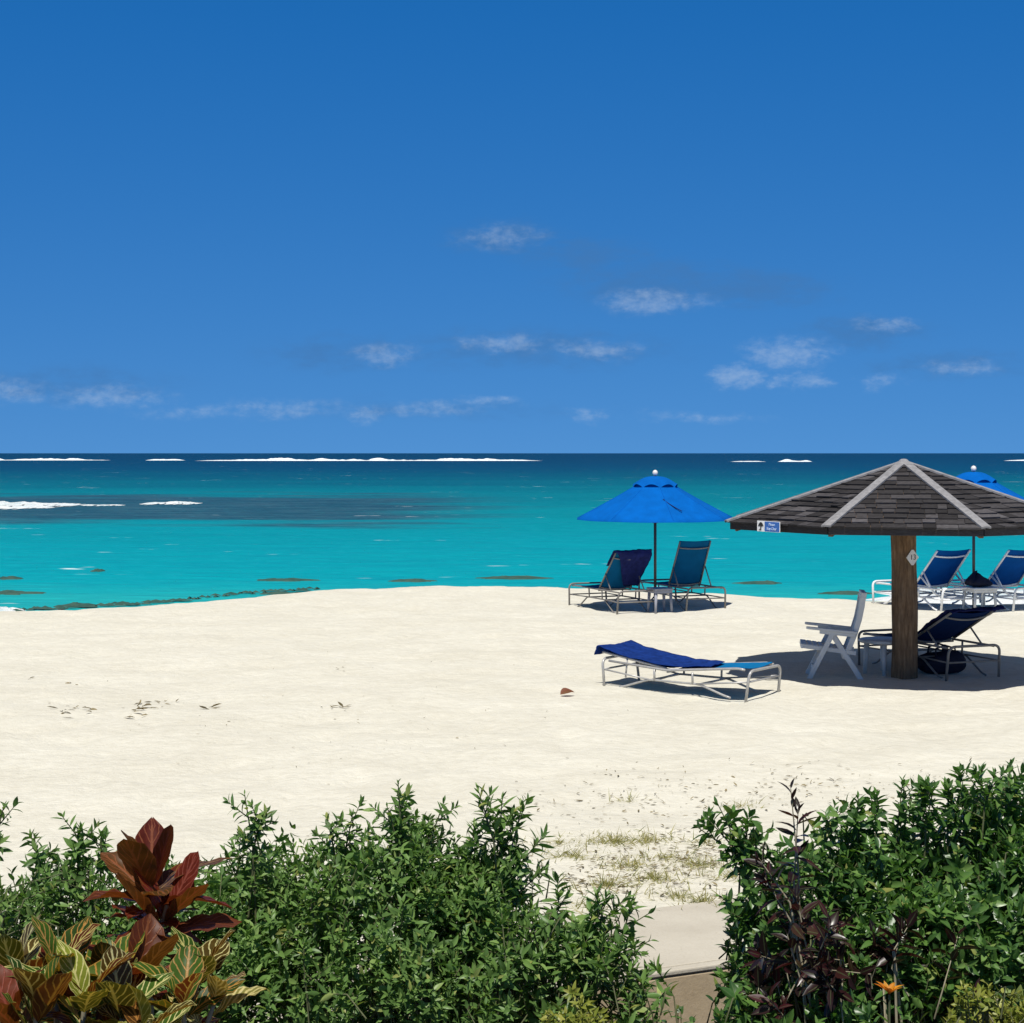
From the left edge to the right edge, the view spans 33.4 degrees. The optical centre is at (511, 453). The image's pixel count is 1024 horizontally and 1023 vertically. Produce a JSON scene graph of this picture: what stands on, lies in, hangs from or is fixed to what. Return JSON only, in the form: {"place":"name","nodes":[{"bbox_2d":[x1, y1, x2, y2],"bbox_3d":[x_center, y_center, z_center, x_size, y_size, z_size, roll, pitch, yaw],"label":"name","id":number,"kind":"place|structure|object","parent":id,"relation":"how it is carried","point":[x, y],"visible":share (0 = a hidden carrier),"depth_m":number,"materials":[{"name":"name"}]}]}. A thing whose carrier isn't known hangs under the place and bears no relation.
{"place":"outdoors","nodes":[
{"label":"outdoors","id":0,"kind":"place"},
{"bbox_2d":[0,586,1023,943],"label":"sand","id":1,"kind":"structure","parent":0,"point":[450,694],"depth_m":16.48,"materials":[{"name":"beige sand"}]},
{"bbox_2d":[30,651,1016,910],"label":"plant litter","id":2,"kind":"object","parent":1,"relation":"on","point":[574,817],"visible":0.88,"depth_m":11.17,"materials":[{"name":"brown plant"}]},
{"bbox_2d":[524,826,597,847],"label":"grass tuft","id":3,"kind":"object","parent":1,"relation":"on","point":[559,842],"visible":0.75,"depth_m":11.31,"materials":[{"name":"green plant"}]},
{"bbox_2d":[560,688,574,694],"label":"dead leaf","id":4,"kind":"object","parent":1,"relation":"on","point":[565,690],"visible":1,"depth_m":18.03,"materials":[{"name":"brown plant"}]},
{"bbox_2d":[531,839,634,866],"bbox_3d":[0.330,2.530,10.849,1.018,0.129,0.581,0,0,0],"label":"grass tuft","id":5,"kind":"object","parent":1,"relation":"on","point":[573,855],"visible":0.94,"depth_m":10.85,"materials":[{"name":"green plant"}]},
{"bbox_2d":[541,880,637,914],"bbox_3d":[0.411,2.554,9.706,0.625,0.162,0.385,0,0,0],"label":"grass tuft","id":6,"kind":"object","parent":1,"relation":"on","point":[583,900],"visible":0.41,"depth_m":9.74,"materials":[{"name":"green plant"}]},
{"bbox_2d":[549,847,663,872],"bbox_3d":[0.618,2.537,10.555,0.817,0.165,0.476,0,0,-29],"label":"grass tuft","id":7,"kind":"object","parent":1,"relation":"on","point":[633,861],"visible":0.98,"depth_m":10.63,"materials":[{"name":"green plant"}]},
{"bbox_2d":[568,552,653,614],"bbox_3d":[1.660,2.119,28.419,0.745,1.038,1.880,0,0,-24],"label":"chaise longue","id":8,"kind":"object","parent":1,"relation":"on","point":[611,581],"visible":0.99,"depth_m":28.13,"materials":[{"name":"blue fabric"}]},
{"bbox_2d":[606,549,651,585],"bbox_3d":[1.875,1.883,27.984,0.697,0.645,0.521,0,0,-25],"label":"beach towel","id":9,"kind":"object","parent":8,"relation":"on","point":[633,568],"visible":1,"depth_m":27.91,"materials":[{"name":"blue fabric"}]},
{"bbox_2d":[563,870,684,895],"bbox_3d":[0.632,2.540,10.187,0.816,0.163,0.654,0,0,0],"label":"grass tuft","id":10,"kind":"object","parent":1,"relation":"on","point":[607,884],"visible":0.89,"depth_m":10.15,"materials":[{"name":"green plant"}]},
{"bbox_2d":[546,825,709,853],"bbox_3d":[0.715,2.549,11.265,1.130,0.157,0.846,0,0,14],"label":"grass tuft","id":11,"kind":"object","parent":1,"relation":"on","point":[615,839],"visible":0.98,"depth_m":11.33,"materials":[{"name":"green plant"}]},
{"bbox_2d":[608,788,652,802],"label":"grass tuft","id":12,"kind":"object","parent":1,"relation":"on","point":[629,796],"visible":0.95,"depth_m":12.77,"materials":[{"name":"green plant"}]},
{"bbox_2d":[607,825,683,843],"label":"grass tuft","id":13,"kind":"object","parent":1,"relation":"on","point":[652,836],"visible":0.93,"depth_m":11.39,"materials":[{"name":"green plant"}]},
{"bbox_2d":[577,470,731,586],"bbox_3d":[2.370,1.616,28.250,2.430,2.682,2.430,0,0,14],"label":"beach umbrella","id":14,"kind":"object","parent":1,"relation":"on","point":[655,499],"visible":0.99,"depth_m":27.63,"materials":[{"name":"blue fabric"}]},
{"bbox_2d":[588,857,727,887],"bbox_3d":[0.800,2.544,10.323,1.099,0.149,0.558,0,0,0],"label":"grass tuft","id":15,"kind":"object","parent":1,"relation":"on","point":[656,877],"visible":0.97,"depth_m":10.30,"materials":[{"name":"green plant"}]},
{"bbox_2d":[646,587,673,613],"bbox_3d":[2.410,2.402,27.808,0.340,0.421,0.340,0,0,-20],"label":"side table","id":16,"kind":"object","parent":1,"relation":"on","point":[656,591],"visible":0.98,"depth_m":27.70,"materials":[{"name":"grey plastic"}]},
{"bbox_2d":[611,879,722,901],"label":"grass tuft","id":17,"kind":"object","parent":1,"relation":"on","point":[678,894],"visible":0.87,"depth_m":9.95,"materials":[{"name":"green plant"}]},
{"bbox_2d":[625,844,715,862],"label":"grass tuft","id":18,"kind":"object","parent":1,"relation":"on","point":[650,860],"visible":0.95,"depth_m":10.89,"materials":[{"name":"green plant"}]},
{"bbox_2d":[638,540,725,610],"bbox_3d":[2.849,2.026,28.749,0.745,1.163,1.880,0,0,-21],"label":"chaise longue","id":19,"kind":"object","parent":1,"relation":"on","point":[689,564],"visible":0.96,"depth_m":28.43,"materials":[{"name":"blue fabric"}]},
{"bbox_2d":[635,881,742,908],"bbox_3d":[1.073,2.541,9.809,1.066,0.151,0.554,0,0,0],"label":"grass tuft","id":20,"kind":"object","parent":1,"relation":"on","point":[702,899],"visible":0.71,"depth_m":9.82,"materials":[{"name":"green plant"}]},
{"bbox_2d":[601,650,781,702],"bbox_3d":[1.937,2.411,18.671,1.907,0.433,0.745,0,0,37],"label":"chaise longue","id":21,"kind":"object","parent":1,"relation":"on","point":[744,666],"visible":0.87,"depth_m":18.55,"materials":[{"name":"white metal"}]},
{"bbox_2d":[594,640,724,667],"bbox_3d":[1.644,2.230,18.890,1.353,0.194,0.651,0,0,37],"label":"beach towel","id":22,"kind":"object","parent":21,"relation":"on","point":[632,649],"visible":1,"depth_m":18.97,"materials":[{"name":"blue fabric"}]},
{"bbox_2d":[646,848,738,873],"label":"grass tuft","id":23,"kind":"object","parent":1,"relation":"on","point":[690,865],"visible":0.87,"depth_m":10.69,"materials":[{"name":"green plant"}]},
{"bbox_2d":[665,861,738,882],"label":"grass tuft","id":24,"kind":"object","parent":1,"relation":"on","point":[734,876],"visible":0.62,"depth_m":10.38,"materials":[{"name":"green plant"}]},
{"bbox_2d":[659,823,772,852],"bbox_3d":[1.261,2.550,11.277,0.886,0.165,0.718,0,0,0],"label":"grass tuft","id":25,"kind":"object","parent":1,"relation":"on","point":[694,839],"visible":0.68,"depth_m":11.34,"materials":[{"name":"green plant"}]},
{"bbox_2d":[706,796,764,810],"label":"grass tuft","id":26,"kind":"object","parent":1,"relation":"on","point":[739,805],"visible":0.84,"depth_m":12.50,"materials":[{"name":"green plant"}]},
{"bbox_2d":[800,589,866,678],"bbox_3d":[3.690,2.085,19.633,0.742,1.009,0.597,0,0,8],"label":"folding armchair","id":27,"kind":"object","parent":1,"relation":"on","point":[831,632],"visible":1,"depth_m":19.38,"materials":[{"name":"white plastic"}]},
{"bbox_2d":[724,459,1023,678],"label":"beach shelter","id":28,"kind":"object","parent":1,"relation":"on","point":[902,503],"visible":0.99,"depth_m":18.70,"materials":[{"name":"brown wood"}]},
{"bbox_2d":[757,521,779,532],"bbox_3d":[2.786,0.798,18.555,0.018,0.116,0.370,0,1,-33],"label":"shelter sign","id":29,"kind":"object","parent":28,"relation":"attached to","point":[767,526],"visible":1,"depth_m":18.54,"materials":[{"name":"blue plastic"}]},
{"bbox_2d":[906,550,918,564],"bbox_3d":[4.566,1.189,19.456,0.170,0.176,0.014,0,0,-25],"label":"number plate","id":30,"kind":"object","parent":28,"relation":"attached to","point":[912,557],"visible":1,"depth_m":19.45,"materials":[{"name":"white plastic"}]},
{"bbox_2d":[858,636,891,675],"bbox_3d":[4.339,2.380,19.939,0.574,0.422,0.574,0,0,0],"label":"round table","id":31,"kind":"object","parent":1,"relation":"on","point":[883,642],"visible":0.78,"depth_m":19.87,"materials":[{"name":"white plastic"}]},
{"bbox_2d":[872,549,983,611],"bbox_3d":[7.021,2.113,28.914,0.893,1.038,1.888,0,0,-26],"label":"chaise longue","id":32,"kind":"object","parent":1,"relation":"on","point":[941,568],"visible":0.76,"depth_m":28.50,"materials":[{"name":"blue fabric"}]},
{"bbox_2d":[857,611,1000,680],"bbox_3d":[4.899,2.189,20.170,0.745,0.806,1.880,0,0,-21],"label":"chaise longue","id":33,"kind":"object","parent":1,"relation":"on","point":[948,626],"visible":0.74,"depth_m":19.68,"materials":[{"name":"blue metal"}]},
{"bbox_2d":[918,605,1005,632],"bbox_3d":[5.144,1.917,19.603,0.694,0.385,0.768,0,0,-21],"label":"beach towel","id":34,"kind":"object","parent":33,"relation":"on","point":[952,611],"visible":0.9,"depth_m":19.36,"materials":[{"name":"blue fabric"}]},
{"bbox_2d":[918,643,965,673],"bbox_3d":[4.998,2.396,19.881,0.586,0.357,0.341,0,0,-10],"label":"tote bag","id":35,"kind":"object","parent":1,"relation":"on","point":[940,667],"visible":0.77,"depth_m":19.75,"materials":[{"name":"fabric"}]},
{"bbox_2d":[960,586,998,611],"bbox_3d":[7.709,2.414,28.145,0.460,0.422,0.460,0,0,-14],"label":"side table","id":36,"kind":"object","parent":1,"relation":"on","point":[984,590],"visible":0.91,"depth_m":27.99,"materials":[{"name":"white plastic"}]},
{"bbox_2d":[964,570,992,586],"bbox_3d":[7.696,2.066,28.135,0.441,0.275,0.288,0,0,-20],"label":"beach bag","id":37,"kind":"object","parent":36,"relation":"on","point":[976,578],"visible":1,"depth_m":28.04,"materials":[{"name":"black fabric"}]},
{"bbox_2d":[940,550,1023,611],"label":"chaise longue","id":38,"kind":"object","parent":1,"relation":"on","point":[1008,571],"visible":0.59,"depth_m":28.52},
{"bbox_2d":[956,466,1023,607],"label":"beach umbrella","id":39,"kind":"object","parent":1,"relation":"on","point":[983,479],"visible":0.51,"depth_m":28.14,"materials":[{"name":"blue fabric"}]},
{"bbox_2d":[0,453,1023,610],"bbox_3d":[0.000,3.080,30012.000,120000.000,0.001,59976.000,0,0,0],"label":"sea","id":40,"kind":"structure","parent":0,"point":[247,525],"depth_m":71.70,"materials":[{"name":"liquid"}]},
{"bbox_2d":[0,576,22,579],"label":"seaweed patch","id":41,"kind":"object","parent":40,"relation":"on","point":[8,578],"visible":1,"depth_m":41.71,"materials":[{"name":"plant"}]},
{"bbox_2d":[0,607,24,610],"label":"swash foam","id":42,"kind":"object","parent":40,"relation":"on","point":[6,609],"visible":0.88,"depth_m":33.10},
{"bbox_2d":[0,590,44,594],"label":"seaweed patch","id":43,"kind":"object","parent":40,"relation":"on","point":[8,592],"visible":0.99,"depth_m":37.35,"materials":[{"name":"green plant"}]},
{"bbox_2d":[0,506,54,508],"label":"breaking wave","id":44,"kind":"object","parent":40,"relation":"on","point":[9,507],"visible":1,"depth_m":96.04,"materials":[{"name":"liquid"}]},
{"bbox_2d":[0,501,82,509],"bbox_3d":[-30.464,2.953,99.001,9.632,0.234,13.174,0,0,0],"label":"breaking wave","id":45,"kind":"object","parent":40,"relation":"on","point":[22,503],"visible":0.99,"depth_m":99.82,"materials":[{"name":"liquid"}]},
{"bbox_2d":[0,458,84,459],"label":"breaking wave","id":46,"kind":"object","parent":40,"relation":"on","point":[50,459],"visible":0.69,"depth_m":738.17,"materials":[{"name":"liquid"}]},
{"bbox_2d":[53,602,97,606],"bbox_3d":[-8.812,3.056,34.388,0.749,0.098,0.857,0,0,33],"label":"seaweed patch","id":47,"kind":"object","parent":40,"relation":"on","point":[72,604],"visible":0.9,"depth_m":34.33,"materials":[{"name":"green plant"}]},
{"bbox_2d":[90,568,104,571],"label":"seaweed patch","id":48,"kind":"object","parent":40,"relation":"on","point":[97,570],"visible":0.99,"depth_m":44.41,"materials":[{"name":"plant"}]},
{"bbox_2d":[81,504,120,505],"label":"breaking wave","id":49,"kind":"object","parent":40,"relation":"on","point":[101,505],"visible":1,"depth_m":100.10,"materials":[{"name":"liquid"}]},
{"bbox_2d":[13,587,319,610],"bbox_3d":[-6.955,3.043,35.777,0.947,0.050,7.713,0,0,42],"label":"seaweed wrack","id":50,"kind":"object","parent":40,"relation":"on","point":[122,603],"visible":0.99,"depth_m":35.06,"materials":[{"name":"green plant"}]},
{"bbox_2d":[140,501,199,504],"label":"breaking wave","id":51,"kind":"object","parent":40,"relation":"on","point":[175,502],"visible":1,"depth_m":103.87,"materials":[{"name":"liquid"}]},
{"bbox_2d":[260,591,300,594],"bbox_3d":[-4.867,3.056,37.243,1.418,0.098,0.497,0,0,0],"label":"seaweed patch","id":52,"kind":"object","parent":40,"relation":"on","point":[276,592],"visible":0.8,"depth_m":37.17,"materials":[{"name":"green plant"}]},
{"bbox_2d":[257,578,320,581],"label":"seaweed patch","id":53,"kind":"object","parent":40,"relation":"on","point":[285,579],"visible":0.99,"depth_m":41.17,"materials":[{"name":"plant"}]},
{"bbox_2d":[202,458,536,460],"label":"breaking wave","id":54,"kind":"object","parent":40,"relation":"on","point":[373,459],"visible":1,"depth_m":691.56,"materials":[{"name":"liquid"}]},
{"bbox_2d":[389,578,435,581],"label":"seaweed patch","id":55,"kind":"object","parent":40,"relation":"on","point":[411,580],"visible":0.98,"depth_m":40.89,"materials":[{"name":"plant"}]},
{"bbox_2d":[477,576,553,579],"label":"seaweed patch","id":56,"kind":"object","parent":40,"relation":"on","point":[513,577],"visible":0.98,"depth_m":41.83,"materials":[{"name":"plant"}]},
{"bbox_2d":[734,580,781,584],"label":"seaweed patch","id":57,"kind":"object","parent":40,"relation":"on","point":[761,582],"visible":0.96,"depth_m":40.22,"materials":[{"name":"green plant"}]},
{"bbox_2d":[778,459,811,461],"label":"breaking wave","id":58,"kind":"object","parent":40,"relation":"on","point":[786,460],"visible":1,"depth_m":615.21,"materials":[{"name":"liquid"}]},
{"bbox_2d":[818,591,875,594],"bbox_3d":[7.330,3.057,37.307,1.431,0.096,0.592,0,0,0],"label":"seaweed patch","id":59,"kind":"object","parent":40,"relation":"on","point":[845,592],"visible":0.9,"depth_m":37.24,"materials":[{"name":"green plant"}]},
{"bbox_2d":[866,588,1023,604],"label":"swash foam","id":60,"kind":"object","parent":40,"relation":"on","point":[991,602],"visible":0.29,"depth_m":35.24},
{"bbox_2d":[0,0,1023,452],"label":"sky","id":61,"kind":"structure","parent":0,"point":[227,226],"materials":[{"name":"blue"}]},
{"bbox_2d":[733,461,763,461],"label":"breaking wave","id":62,"kind":"object","parent":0,"point":[748,461],"visible":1,"depth_m":615.75,"materials":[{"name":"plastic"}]},
{"label":"soil","id":63,"kind":"structure","parent":0,"visible":0},
{"bbox_2d":[0,914,135,1022],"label":"croton","id":64,"kind":"object","parent":63,"relation":"on","point":[44,990],"visible":0.88,"depth_m":4.99,"materials":[{"name":"green plant"}]},
{"bbox_2d":[0,913,178,1022],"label":"croton","id":65,"kind":"object","parent":63,"relation":"on","point":[154,949],"visible":0.3,"depth_m":5.17,"materials":[{"name":"red plant"}]},
{"bbox_2d":[0,796,232,1022],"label":"shrub","id":66,"kind":"object","parent":63,"relation":"on","point":[46,898],"visible":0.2,"depth_m":6.26,"materials":[{"name":"green plant"}]},
{"bbox_2d":[82,931,196,1022],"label":"croton","id":67,"kind":"object","parent":63,"relation":"on","point":[124,985],"visible":0.64,"depth_m":5.00,"materials":[{"name":"green plant"}]},
{"bbox_2d":[83,817,241,1015],"bbox_3d":[-1.118,2.211,5.529,0.487,2.020,0.455,0,0,0],"label":"croton","id":68,"kind":"object","parent":63,"relation":"on","point":[136,865],"visible":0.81,"depth_m":5.51,"materials":[{"name":"red plant"}]},
{"bbox_2d":[132,926,245,1022],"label":"croton","id":69,"kind":"object","parent":63,"relation":"on","point":[192,966],"visible":0.79,"depth_m":5.17,"materials":[{"name":"green plant"}]},
{"bbox_2d":[152,974,265,1022],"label":"croton","id":70,"kind":"object","parent":63,"relation":"on","point":[216,985],"visible":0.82,"depth_m":5.16,"materials":[{"name":"plant"}]},
{"bbox_2d":[154,779,536,1022],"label":"shrub","id":71,"kind":"object","parent":63,"relation":"on","point":[275,912],"visible":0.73,"depth_m":6.43,"materials":[{"name":"green plant"}]},
{"bbox_2d":[401,782,678,1022],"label":"shrub","id":72,"kind":"object","parent":63,"relation":"on","point":[578,939],"visible":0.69,"depth_m":6.66,"materials":[{"name":"green plant"}]},
{"bbox_2d":[539,980,617,1022],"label":"lime shrub","id":73,"kind":"object","parent":63,"relation":"on","point":[587,1012],"visible":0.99,"depth_m":6.06,"materials":[{"name":"green plant"}]},
{"bbox_2d":[247,881,928,1022],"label":"path","id":74,"kind":"structure","parent":63,"relation":"on","point":[688,937],"depth_m":8.78,"materials":[{"name":"concrete"}]},
{"bbox_2d":[645,1001,672,1022],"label":"weed","id":75,"kind":"object","parent":63,"relation":"on","point":[664,1014],"visible":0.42,"depth_m":7.40,"materials":[{"name":"green plant"}]},
{"bbox_2d":[668,1005,695,1022],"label":"weed","id":76,"kind":"object","parent":63,"relation":"on","point":[692,1019],"visible":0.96,"depth_m":7.39,"materials":[{"name":"green plant"}]},
{"bbox_2d":[691,791,893,1022],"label":"shrub","id":77,"kind":"object","parent":63,"relation":"on","point":[747,925],"visible":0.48,"depth_m":6.60,"materials":[{"name":"green plant"}]},
{"bbox_2d":[711,967,880,1022],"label":"shrub","id":78,"kind":"object","parent":63,"relation":"on","point":[733,999],"visible":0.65,"depth_m":6.17,"materials":[{"name":"green plant"}]},
{"bbox_2d":[734,779,1002,1022],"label":"burgundy shrub","id":79,"kind":"object","parent":63,"relation":"on","point":[807,969],"visible":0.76,"depth_m":6.18,"materials":[{"name":"purple plant"}]},
{"bbox_2d":[856,981,913,1022],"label":"flowering plant","id":80,"kind":"object","parent":63,"relation":"on","point":[889,989],"visible":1,"depth_m":5.58,"materials":[{"name":"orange plant"}]},
{"bbox_2d":[814,757,1023,1022],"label":"shrub","id":81,"kind":"object","parent":63,"relation":"on","point":[974,885],"visible":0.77,"depth_m":6.48,"materials":[{"name":"green plant"}]},
{"bbox_2d":[940,979,1023,1022],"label":"lime shrub","id":82,"kind":"object","parent":63,"relation":"on","point":[1008,1013],"visible":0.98,"depth_m":5.74,"materials":[{"name":"green plant"}]}
]}

